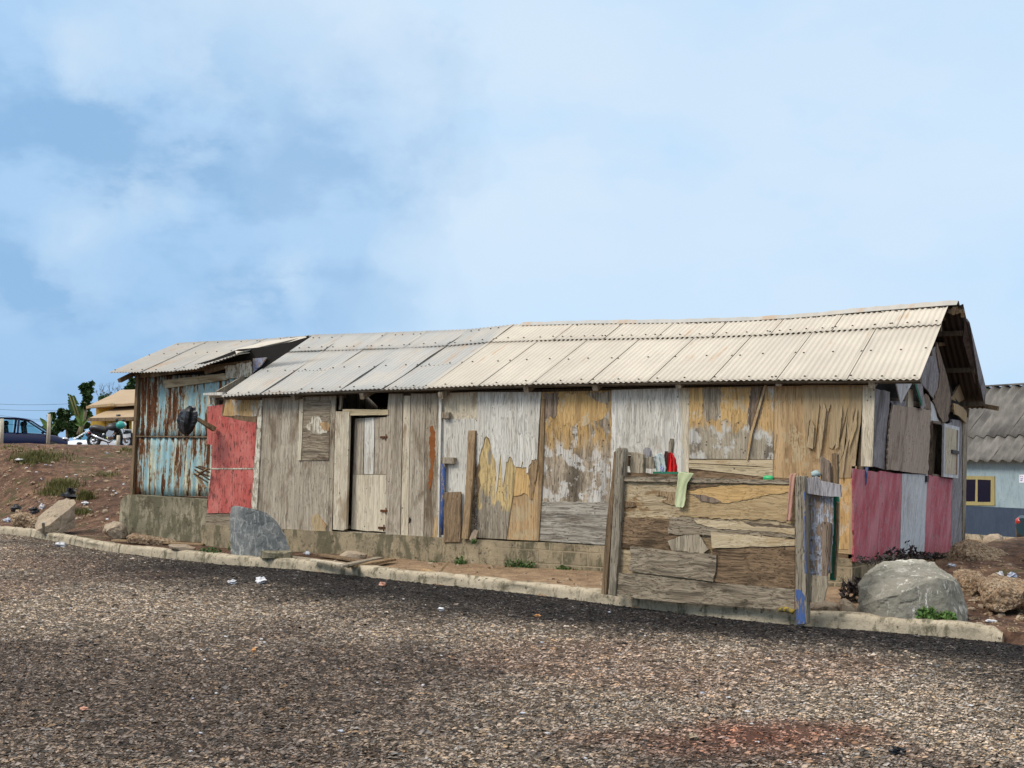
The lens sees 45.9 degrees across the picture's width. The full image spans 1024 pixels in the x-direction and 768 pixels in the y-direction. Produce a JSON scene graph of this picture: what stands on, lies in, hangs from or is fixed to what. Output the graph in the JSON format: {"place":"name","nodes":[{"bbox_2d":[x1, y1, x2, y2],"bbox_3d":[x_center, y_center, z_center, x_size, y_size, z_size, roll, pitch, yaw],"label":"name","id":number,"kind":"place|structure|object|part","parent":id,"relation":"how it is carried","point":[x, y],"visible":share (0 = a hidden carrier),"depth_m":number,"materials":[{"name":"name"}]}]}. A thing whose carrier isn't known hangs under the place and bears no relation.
{"place":"outdoors","nodes":[
{"label":"outdoors","id":0,"kind":"place"},
{"bbox_2d":[0,409,52,410],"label":"power line","id":1,"kind":"object","parent":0,"point":[33,410],"visible":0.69,"depth_m":79.98,"materials":[{"name":"grey metal"}]},
{"bbox_2d":[0,533,1023,767],"bbox_3d":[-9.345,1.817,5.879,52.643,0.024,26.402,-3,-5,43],"label":"gravel lot","id":2,"kind":"structure","parent":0,"point":[751,735],"depth_m":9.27,"materials":[{"name":"grey gravel"}]},
{"bbox_2d":[54,542,65,546],"bbox_3d":[-7.798,2.779,20.867,0.197,0.113,0.191,2,-4,-17],"label":"crumpled scrap","id":3,"kind":"object","parent":2,"relation":"on","point":[61,544],"visible":0.98,"depth_m":20.82,"materials":[{"name":"white paper"}]},
{"bbox_2d":[227,579,236,583],"bbox_3d":[-3.486,2.466,15.046,0.129,0.087,0.096,0,-4,8],"label":"crumpled scrap","id":4,"kind":"object","parent":2,"relation":"on","point":[232,581],"visible":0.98,"depth_m":15.02,"materials":[{"name":"white paper"}]},
{"bbox_2d":[255,576,265,583],"bbox_3d":[-3.165,2.473,15.209,0.110,0.098,0.182,3,-4,-34],"label":"crumpled scrap","id":5,"kind":"object","parent":2,"relation":"on","point":[260,580],"visible":0.99,"depth_m":15.19,"materials":[{"name":"white paper"}]},
{"bbox_2d":[17,452,1014,763],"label":"litter crumbs","id":6,"kind":"object","parent":2,"relation":"on","point":[423,684],"visible":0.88,"depth_m":8.25,"materials":[{"name":"white plastic"}]},
{"bbox_2d":[686,732,698,739],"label":"stone","id":7,"kind":"object","parent":2,"relation":"on","point":[692,735],"visible":1,"depth_m":6.86,"materials":[{"name":"beige stone"}]},
{"bbox_2d":[601,438,841,624],"bbox_3d":[2.116,1.469,12.484,2.775,1.817,0.287,-2,-5,39],"label":"board fence","id":8,"kind":"object","parent":2,"relation":"on","point":[724,540],"visible":1,"depth_m":12.35,"materials":[{"name":"brown wood"}]},
{"bbox_2d":[654,453,666,471],"bbox_3d":[1.594,0.849,12.968,0.154,0.222,0.045,-2,-5,38],"label":"cloth","id":9,"kind":"object","parent":8,"relation":"hanging from","point":[659,460],"visible":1,"depth_m":12.97,"materials":[{"name":"white fabric"}]},
{"bbox_2d":[664,451,668,471],"bbox_3d":[1.653,0.842,12.942,0.067,0.245,0.031,-2,-5,36],"label":"cloth","id":10,"kind":"object","parent":8,"relation":"hanging from","point":[666,453],"visible":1,"depth_m":12.94,"materials":[{"name":"black fabric"}]},
{"bbox_2d":[667,452,676,471],"bbox_3d":[1.709,0.843,12.873,0.121,0.232,0.043,-2,-5,38],"label":"cloth","id":11,"kind":"object","parent":8,"relation":"hanging from","point":[672,465],"visible":1,"depth_m":12.87,"materials":[{"name":"red fabric"}]},
{"bbox_2d":[675,472,693,507],"bbox_3d":[1.799,1.108,12.619,0.222,0.381,0.020,-2,-5,37],"label":"cloth","id":12,"kind":"object","parent":8,"relation":"hanging from","point":[684,478],"visible":1,"depth_m":12.63,"materials":[{"name":"fabric"}]},
{"bbox_2d":[763,475,773,479],"bbox_3d":[2.574,0.947,12.124,0.100,0.059,0.059,-2,-5,38],"label":"plastic bottle","id":13,"kind":"object","parent":8,"relation":"on","point":[768,477],"visible":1,"depth_m":12.10,"materials":[{"name":"green plastic"}]},
{"bbox_2d":[778,607,795,613],"bbox_3d":[2.692,2.212,11.820,0.188,0.067,0.056,-2,-5,41],"label":"rag","id":14,"kind":"object","parent":8,"relation":"attached to","point":[787,610],"visible":1,"depth_m":11.80,"materials":[{"name":"yellow fabric"}]},
{"bbox_2d":[786,473,795,521],"bbox_3d":[2.747,1.114,11.880,0.103,0.477,0.020,-2,-5,38],"label":"cloth","id":15,"kind":"object","parent":8,"relation":"hanging from","point":[790,495],"visible":1,"depth_m":11.88,"materials":[{"name":"pink fabric"}]},
{"bbox_2d":[811,470,821,476],"bbox_3d":[2.983,0.884,11.850,0.114,0.087,0.082,-1,-4,30],"label":"rag","id":16,"kind":"object","parent":8,"relation":"on","point":[815,473],"visible":0.88,"depth_m":11.82,"materials":[{"name":"white fabric"}]},
{"bbox_2d":[726,739,737,744],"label":"stone","id":17,"kind":"object","parent":2,"relation":"on","point":[732,741],"visible":1,"depth_m":6.75,"materials":[{"name":"stone"}]},
{"bbox_2d":[888,746,906,754],"bbox_3d":[2.096,1.999,6.578,0.097,0.059,0.076,-1,-4,30],"label":"crumpled scrap","id":18,"kind":"object","parent":2,"relation":"on","point":[896,750],"visible":1,"depth_m":6.56,"materials":[{"name":"black plastic"}]},
{"bbox_2d":[0,443,1023,644],"bbox_3d":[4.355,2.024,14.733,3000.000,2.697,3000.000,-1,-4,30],"label":"ground","id":19,"kind":"structure","parent":0,"point":[1013,548],"depth_m":24.32,"materials":[{"name":"brown soil"}]},
{"bbox_2d":[0,419,3,442],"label":"wooden post","id":20,"kind":"object","parent":19,"relation":"on","point":[1,430],"visible":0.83,"depth_m":32.96,"materials":[{"name":"grey wood"}]},
{"bbox_2d":[2,517,10,521],"bbox_3d":[-10.710,2.888,25.638,0.237,0.149,0.158,-1,-4,22],"label":"crumpled scrap","id":21,"kind":"object","parent":19,"relation":"on","point":[7,519],"visible":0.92,"depth_m":25.58,"materials":[{"name":"paper"}]},
{"bbox_2d":[10,504,21,511],"bbox_3d":[-10.812,2.729,26.430,0.310,0.227,0.236,-1,-4,30],"label":"plastic bag","id":22,"kind":"object","parent":19,"relation":"on","point":[15,507],"visible":0.81,"depth_m":26.39,"materials":[{"name":"black plastic"}]},
{"bbox_2d":[10,512,37,527],"bbox_3d":[-9.861,2.815,24.610,0.672,0.427,0.962,2,-4,-14],"label":"rock","id":23,"kind":"object","parent":19,"relation":"on","point":[24,519],"visible":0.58,"depth_m":24.20,"materials":[{"name":"beige stone"}]},
{"bbox_2d":[0,417,67,443],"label":"parked car","id":24,"kind":"object","parent":19,"relation":"on","point":[27,431],"visible":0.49,"depth_m":49.51,"materials":[{"name":"blue paint"}]},
{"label":"side window","id":25,"kind":"part","parent":24,"relation":"part of","materials":[{"name":"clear glass"}]},
{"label":"side window","id":26,"kind":"part","parent":24,"relation":"part of","materials":[{"name":"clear glass"}]},
{"bbox_2d":[29,507,39,513],"bbox_3d":[-10.230,2.723,25.887,0.283,0.190,0.161,-1,-4,30],"label":"plastic bag","id":27,"kind":"object","parent":19,"relation":"on","point":[33,510],"visible":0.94,"depth_m":25.83,"materials":[{"name":"black plastic"}]},
{"bbox_2d":[42,522,45,533],"bbox_3d":[-8.352,2.575,21.556,0.050,0.278,1.107,2,-4,-20],"label":"white stick","id":28,"kind":"object","parent":19,"relation":"on","point":[43,527],"visible":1,"depth_m":21.46,"materials":[{"name":"grey wood"}]},
{"bbox_2d":[40,415,54,429],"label":"banana plant","id":29,"kind":"object","parent":19,"relation":"on","point":[44,422],"visible":0.48,"depth_m":68.02,"materials":[{"name":"green plant"}]},
{"bbox_2d":[46,414,50,443],"bbox_3d":[-12.655,1.277,33.001,0.108,0.926,0.152,3,-4,-24],"label":"wooden post","id":30,"kind":"object","parent":19,"relation":"on","point":[48,428],"visible":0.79,"depth_m":32.96,"materials":[{"name":"grey wood"}]},
{"bbox_2d":[48,412,61,436],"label":"dense shrub","id":31,"kind":"object","parent":19,"relation":"on","point":[56,430],"visible":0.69,"depth_m":69.84,"materials":[{"name":"green plant"}]},
{"bbox_2d":[35,499,75,532],"bbox_3d":[-8.700,2.524,23.021,0.707,0.638,0.900,2,-4,-23],"label":"rock slab","id":32,"kind":"object","parent":19,"relation":"on","point":[58,516],"visible":0.89,"depth_m":22.84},
{"bbox_2d":[53,408,77,440],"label":"dense shrub","id":33,"kind":"object","parent":19,"relation":"on","point":[63,421],"visible":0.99,"depth_m":69.90,"materials":[{"name":"green plant"}]},
{"bbox_2d":[1,444,131,515],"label":"bank grass","id":34,"kind":"structure","parent":19,"relation":"on","point":[57,485],"depth_m":27.96,"materials":[{"name":"green plant"}]},
{"bbox_2d":[60,487,76,497],"bbox_3d":[-9.569,2.410,26.184,0.448,0.337,0.274,-1,-4,30],"label":"plastic bag","id":35,"kind":"object","parent":19,"relation":"on","point":[70,492],"visible":0.86,"depth_m":26.13,"materials":[{"name":"black plastic"}]},
{"bbox_2d":[67,394,80,426],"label":"plantain","id":36,"kind":"object","parent":19,"relation":"on","point":[70,403],"visible":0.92,"depth_m":70.00,"materials":[{"name":"green plant"}]},
{"bbox_2d":[71,395,80,418],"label":"plantain","id":37,"kind":"object","parent":19,"relation":"on","point":[78,408],"visible":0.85,"depth_m":70.00,"materials":[{"name":"green plant"}]},
{"bbox_2d":[74,408,89,434],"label":"banana plant","id":38,"kind":"object","parent":19,"relation":"on","point":[81,421],"visible":0.94,"depth_m":67.02,"materials":[{"name":"green plant"}]},
{"bbox_2d":[73,409,92,437],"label":"dense shrub","id":39,"kind":"object","parent":19,"relation":"on","point":[90,415],"visible":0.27,"depth_m":70.88,"materials":[{"name":"green plant"}]},
{"bbox_2d":[76,380,95,434],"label":"papaya tree","id":40,"kind":"object","parent":19,"relation":"on","point":[86,389],"visible":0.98,"depth_m":68.80,"materials":[{"name":"green plant"}]},
{"bbox_2d":[68,429,131,444],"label":"parked car","id":41,"kind":"object","parent":19,"relation":"on","point":[81,439],"visible":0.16,"depth_m":54.99,"materials":[{"name":"white paint"}]},
{"bbox_2d":[86,418,132,444],"bbox_3d":[-11.938,1.482,36.058,1.410,0.889,0.708,-1,-4,22],"label":"motorcycle","id":42,"kind":"object","parent":19,"relation":"on","point":[110,431],"visible":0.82,"depth_m":35.96,"materials":[{"name":"metal"}]},
{"bbox_2d":[116,421,124,428],"bbox_3d":[-11.548,1.211,35.650,0.260,0.240,0.254,-1,-4,30],"label":"helmet","id":43,"kind":"object","parent":42,"relation":"hanging from","point":[120,424],"visible":1,"depth_m":35.56,"materials":[{"name":"teal plastic"}]},
{"bbox_2d":[96,383,122,400],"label":"bare tree","id":44,"kind":"object","parent":19,"relation":"on","point":[110,393],"visible":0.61,"depth_m":85.05,"materials":[{"name":"green plant"}]},
{"bbox_2d":[86,389,134,429],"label":"yellow house","id":45,"kind":"structure","parent":19,"relation":"on","point":[119,404],"depth_m":58.66,"materials":[{"name":"paint"}]},
{"bbox_2d":[102,521,127,539],"bbox_3d":[-7.081,2.630,21.572,0.439,0.360,0.686,2,-4,-21],"label":"rock","id":46,"kind":"object","parent":19,"relation":"on","point":[115,529],"visible":0.91,"depth_m":21.30,"materials":[{"name":"beige stone"}]},
{"bbox_2d":[116,435,119,445],"bbox_3d":[-10.764,1.606,33.004,0.130,0.418,0.108,-1,-4,30],"label":"wooden post","id":47,"kind":"object","parent":19,"relation":"on","point":[118,440],"visible":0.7,"depth_m":32.96,"materials":[{"name":"beige wood"}]},
{"bbox_2d":[123,376,135,389],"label":"leafy tree","id":48,"kind":"object","parent":19,"relation":"on","point":[130,385],"visible":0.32,"depth_m":79.69,"materials":[{"name":"green plant"}]},
{"bbox_2d":[126,533,178,544],"bbox_3d":[-6.079,2.639,20.597,0.928,0.220,0.659,2,-4,-11],"label":"rock","id":49,"kind":"object","parent":19,"relation":"on","point":[137,538],"visible":0.84,"depth_m":20.30,"materials":[{"name":"beige stone"}]},
{"bbox_2d":[111,539,204,545],"bbox_3d":[-5.973,2.676,20.418,1.728,0.050,0.120,0,-4,14],"label":"loose plank","id":50,"kind":"object","parent":19,"relation":"on","point":[121,540],"visible":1,"depth_m":20.30,"materials":[{"name":"brown wood"}]},
{"bbox_2d":[168,544,195,550],"bbox_3d":[-5.143,2.553,18.854,0.426,0.110,0.511,2,-4,-13],"label":"broken slab","id":51,"kind":"object","parent":19,"relation":"on","point":[180,547],"depth_m":18.65,"materials":[{"name":"beige stone"}]},
{"bbox_2d":[199,547,225,554],"bbox_3d":[-4.532,2.543,18.308,0.505,0.172,0.320,1,-4,2],"label":"weed","id":52,"kind":"object","parent":19,"relation":"on","point":[208,550],"visible":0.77,"depth_m":18.29,"materials":[{"name":"green plant"}]},
{"bbox_2d":[110,335,364,542],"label":"tin shack","id":53,"kind":"structure","parent":19,"relation":"on","point":[171,382],"depth_m":21.89,"materials":[{"name":"metal"}]},
{"bbox_2d":[230,506,289,556],"bbox_3d":[-3.786,2.206,18.172,0.900,0.751,0.653,2,-4,-16],"label":"stone slab","id":54,"kind":"object","parent":19,"relation":"on","point":[254,532],"visible":0.82,"depth_m":17.93,"materials":[{"name":"grey stone"}]},
{"bbox_2d":[260,550,292,557],"bbox_3d":[-3.429,2.479,17.602,0.463,0.115,0.354,2,-4,-12],"label":"concrete block","id":55,"kind":"object","parent":19,"relation":"on","point":[277,554],"depth_m":17.45,"materials":[{"name":"grey concrete"}]},
{"bbox_2d":[293,556,345,562],"bbox_3d":[-2.914,2.551,17.523,0.200,0.050,2.509,4,-5,-37],"label":"loose plank","id":56,"kind":"object","parent":19,"relation":"on","point":[300,557],"visible":0.22,"depth_m":17.60,"materials":[{"name":"brown wood"}]},
{"bbox_2d":[348,558,395,567],"bbox_3d":[-1.958,2.489,16.821,0.140,0.050,1.112,-1,-4,25],"label":"loose plank","id":57,"kind":"object","parent":56,"relation":"on","point":[378,561],"visible":0.88,"depth_m":16.86,"materials":[{"name":"brown wood"}]},
{"bbox_2d":[334,557,383,567],"bbox_3d":[-2.098,2.460,16.708,0.120,0.050,1.776,0,-4,11],"label":"loose plank","id":58,"kind":"object","parent":57,"relation":"on","point":[352,563],"visible":0.98,"depth_m":16.49,"materials":[{"name":"brown wood"}]},
{"bbox_2d":[309,559,342,564],"bbox_3d":[-2.505,2.445,16.565,0.100,0.025,0.904,4,-5,-39],"label":"loose plank","id":59,"kind":"object","parent":58,"relation":"on","point":[325,561],"visible":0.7,"depth_m":16.56,"materials":[{"name":"beige wood"}]},
{"bbox_2d":[315,554,361,560],"bbox_3d":[-2.515,2.551,17.741,0.160,0.030,1.308,4,-5,-36],"label":"loose plank","id":60,"kind":"object","parent":19,"relation":"on","point":[338,557],"visible":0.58,"depth_m":17.71,"materials":[{"name":"brown wood"}]},
{"bbox_2d":[339,551,366,558],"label":"rock","id":61,"kind":"object","parent":19,"relation":"on","point":[357,554],"visible":0.67,"depth_m":17.92,"materials":[{"name":"beige stone"}]},
{"bbox_2d":[454,555,468,564],"bbox_3d":[-0.741,2.576,17.520,0.239,0.191,0.192,1,-4,-3],"label":"weed","id":62,"kind":"object","parent":19,"relation":"on","point":[461,562],"visible":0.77,"depth_m":17.49,"materials":[{"name":"green plant"}]},
{"bbox_2d":[469,539,478,543],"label":"weed","id":63,"kind":"object","parent":19,"relation":"on","point":[473,541],"visible":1,"depth_m":16.87,"materials":[{"name":"green plant"}]},
{"bbox_2d":[0,526,1003,641],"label":"kerb","id":64,"kind":"structure","parent":19,"relation":"on","point":[950,628],"depth_m":14.09,"materials":[{"name":"concrete"}]},
{"bbox_2d":[0,446,1023,632],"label":"rubble","id":65,"kind":"object","parent":19,"relation":"on","point":[974,600],"visible":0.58,"depth_m":16.84,"materials":[{"name":"brown stone"}]},
{"bbox_2d":[505,559,536,568],"bbox_3d":[0.137,2.548,16.977,0.572,0.201,0.258,-1,-4,30],"label":"weed","id":66,"kind":"object","parent":19,"relation":"on","point":[521,564],"visible":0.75,"depth_m":16.99,"materials":[{"name":"green plant"}]},
{"bbox_2d":[556,565,575,569],"bbox_3d":[0.726,2.565,16.665,0.334,0.144,0.213,0,-4,6],"label":"weed","id":67,"kind":"object","parent":19,"relation":"on","point":[563,566],"visible":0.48,"depth_m":16.64,"materials":[{"name":"green plant"}]},
{"bbox_2d":[201,300,998,586],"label":"wooden shack","id":68,"kind":"structure","parent":19,"relation":"on","point":[879,400],"depth_m":17.36,"materials":[{"name":"beige wood"}]},
{"bbox_2d":[193,466,210,488],"bbox_3d":[-5.218,1.558,20.279,0.540,0.380,0.284,-1,-4,30],"label":"slat bundle","id":69,"kind":"object","parent":68,"relation":"attached to","point":[198,477],"visible":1,"depth_m":20.25,"materials":[{"name":"brown wood"}]},
{"bbox_2d":[197,417,216,430],"bbox_3d":[-5.116,0.660,20.108,0.398,0.246,0.100,4,-5,-40],"label":"projecting plank","id":70,"kind":"object","parent":68,"relation":"attached to","point":[209,426],"visible":1,"depth_m":20.11,"materials":[{"name":"brown wood"}]},
{"bbox_2d":[177,406,197,436],"bbox_3d":[-5.366,0.611,19.993,0.462,0.514,0.234,-1,-4,30],"label":"plastic bag","id":71,"kind":"object","parent":70,"relation":"hanging from","point":[187,419],"visible":1,"depth_m":19.91,"materials":[{"name":"black plastic"}]},
{"bbox_2d":[351,417,387,532],"bbox_3d":[-2.198,1.397,18.689,0.817,1.765,0.068,-2,-5,39],"label":"door","id":72,"kind":"structure","parent":68,"relation":"in","point":[368,512],"depth_m":18.68,"materials":[{"name":"beige wood"}]},
{"bbox_2d":[440,464,445,534],"bbox_3d":[-1.022,1.704,17.849,0.071,1.045,0.093,1,-4,1],"label":"painted pole","id":73,"kind":"object","parent":68,"relation":"on","point":[443,477],"visible":1,"depth_m":17.83,"materials":[{"name":"blue paint"}]},
{"bbox_2d":[443,492,461,541],"bbox_3d":[-0.871,1.953,17.733,0.321,0.747,0.065,-1,-4,30],"label":"leaning board","id":74,"kind":"object","parent":68,"relation":"on","point":[452,515],"visible":1,"depth_m":17.72,"materials":[{"name":"brown wood"}]},
{"bbox_2d":[461,430,476,538],"bbox_3d":[-0.624,1.465,17.620,0.151,1.577,0.140,-1,-4,30],"label":"leaning plank","id":75,"kind":"object","parent":68,"relation":"on","point":[471,456],"visible":1,"depth_m":17.59,"materials":[{"name":"wood"}]},
{"bbox_2d":[470,530,478,539],"bbox_3d":[-0.547,2.193,17.469,0.144,0.178,0.030,-1,-4,30],"label":"stone chip","id":76,"kind":"object","parent":68,"relation":"on","point":[474,534],"visible":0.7,"depth_m":17.45,"materials":[{"name":"beige stone"}]},
{"bbox_2d":[473,494,476,529],"bbox_3d":[-0.534,1.909,17.566,0.057,0.611,0.062,2,-4,-21],"label":"chain","id":77,"kind":"object","parent":68,"relation":"hanging from","point":[475,512],"visible":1,"depth_m":17.56,"materials":[{"name":"metal"}]},
{"bbox_2d":[810,601,839,610],"bbox_3d":[3.220,2.302,12.453,0.326,0.140,0.461,0,-4,18],"label":"rock","id":78,"kind":"object","parent":19,"relation":"on","point":[825,606],"visible":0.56,"depth_m":12.27,"materials":[{"name":"brown stone"}]},
{"bbox_2d":[839,598,856,611],"bbox_3d":[3.390,2.240,12.162,0.186,0.165,0.387,0,-4,12],"label":"rock","id":79,"kind":"object","parent":19,"relation":"on","point":[846,605],"visible":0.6,"depth_m":12.01,"materials":[{"name":"brown stone"}]},
{"bbox_2d":[838,572,863,602],"bbox_3d":[3.823,2.251,13.306,0.495,0.371,0.393,-1,-4,30],"label":"bush","id":80,"kind":"object","parent":19,"relation":"on","point":[851,587],"visible":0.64,"depth_m":13.34,"materials":[{"name":"black plant"}]},
{"bbox_2d":[856,540,946,566],"bbox_3d":[5.339,2.272,15.954,0.433,0.465,4.043,-2,-4,34],"label":"creeper","id":81,"kind":"object","parent":19,"relation":"on","point":[916,555],"visible":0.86,"depth_m":15.29,"materials":[{"name":"black plant"}]},
{"bbox_2d":[857,559,967,620],"bbox_3d":[3.986,2.095,12.086,1.127,0.637,1.295,-1,-4,30],"label":"boulder","id":82,"kind":"object","parent":19,"relation":"on","point":[903,589],"visible":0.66,"depth_m":11.64,"materials":[{"name":"grey stone"}]},
{"bbox_2d":[915,605,941,619],"bbox_3d":[3.893,2.188,11.493,0.392,0.196,0.201,-1,-4,30],"label":"weed","id":83,"kind":"object","parent":19,"relation":"on","point":[927,614],"visible":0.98,"depth_m":11.43,"materials":[{"name":"green plant"}]},
{"bbox_2d":[937,609,957,619],"bbox_3d":[4.111,2.204,11.394,0.146,0.158,0.222,2,-4,-23],"label":"weed","id":84,"kind":"object","parent":19,"relation":"on","point":[946,615],"visible":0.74,"depth_m":11.37,"materials":[{"name":"green plant"}]},
{"bbox_2d":[953,568,984,595],"bbox_3d":[5.382,2.354,14.161,0.419,0.362,1.191,0,-4,19],"label":"rock","id":85,"kind":"object","parent":19,"relation":"on","point":[969,581],"visible":0.48,"depth_m":13.71,"materials":[{"name":"brown stone"}]},
{"bbox_2d":[946,539,1008,561],"bbox_3d":[6.549,2.421,16.795,0.911,0.492,2.111,-1,-4,23],"label":"rock","id":86,"kind":"object","parent":19,"relation":"on","point":[968,550],"visible":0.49,"depth_m":16.09,"materials":[{"name":"brown stone"}]},
{"bbox_2d":[985,619,996,622],"bbox_3d":[4.597,2.275,11.592,0.129,0.032,0.095,-3,-5,42],"label":"crumpled scrap","id":87,"kind":"object","parent":19,"relation":"on","point":[989,620],"visible":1,"depth_m":11.58,"materials":[{"name":"white paper"}]},
{"bbox_2d":[983,534,1003,543],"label":"rock","id":88,"kind":"object","parent":19,"relation":"on","point":[992,537],"visible":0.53,"depth_m":20.91,"materials":[{"name":"beige stone"}]},
{"bbox_2d":[965,383,1023,539],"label":"blue building","id":89,"kind":"structure","parent":19,"relation":"on","point":[995,477],"depth_m":39.93,"materials":[{"name":"paint"}]},
{"bbox_2d":[966,476,994,505],"bbox_3d":[15.495,3.544,40.084,0.066,0.987,1.288,3,-4,-28],"label":"window frame","id":90,"kind":"structure","parent":89,"relation":"in","point":[980,490],"depth_m":39.99,"materials":[{"name":"yellow wood"}]},
{"bbox_2d":[978,574,1023,611],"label":"rock","id":91,"kind":"object","parent":19,"relation":"on","point":[1000,593],"visible":1,"depth_m":12.52,"materials":[{"name":"brown stone"}]},
{"bbox_2d":[1007,572,1016,577],"bbox_3d":[5.954,2.290,14.398,0.124,0.111,0.092,-1,-4,30],"label":"crumpled scrap","id":92,"kind":"object","parent":19,"relation":"on","point":[1012,574],"visible":0.62,"depth_m":14.38,"materials":[{"name":"paper"}]},
{"bbox_2d":[1015,515,1023,537],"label":"parked car","id":93,"kind":"object","parent":19,"relation":"on","point":[1019,526],"visible":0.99,"depth_m":27.51,"materials":[{"name":"teal paint"}]},
{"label":"wood splinter","id":94,"kind":"object","parent":19,"relation":"on","visible":0},
{"bbox_2d":[439,560,449,571],"bbox_3d":[-0.888,2.374,15.596,0.168,0.195,0.070,1,-4,1],"label":"wood splinter","id":95,"kind":"object","parent":94,"relation":"on","point":[445,565],"visible":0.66,"depth_m":15.56,"materials":[{"name":"brown wood"}]},
{"bbox_2d":[0,0,1023,440],"label":"sky","id":96,"kind":"structure","parent":0,"point":[172,172],"materials":[{"name":"blue"}]}
]}

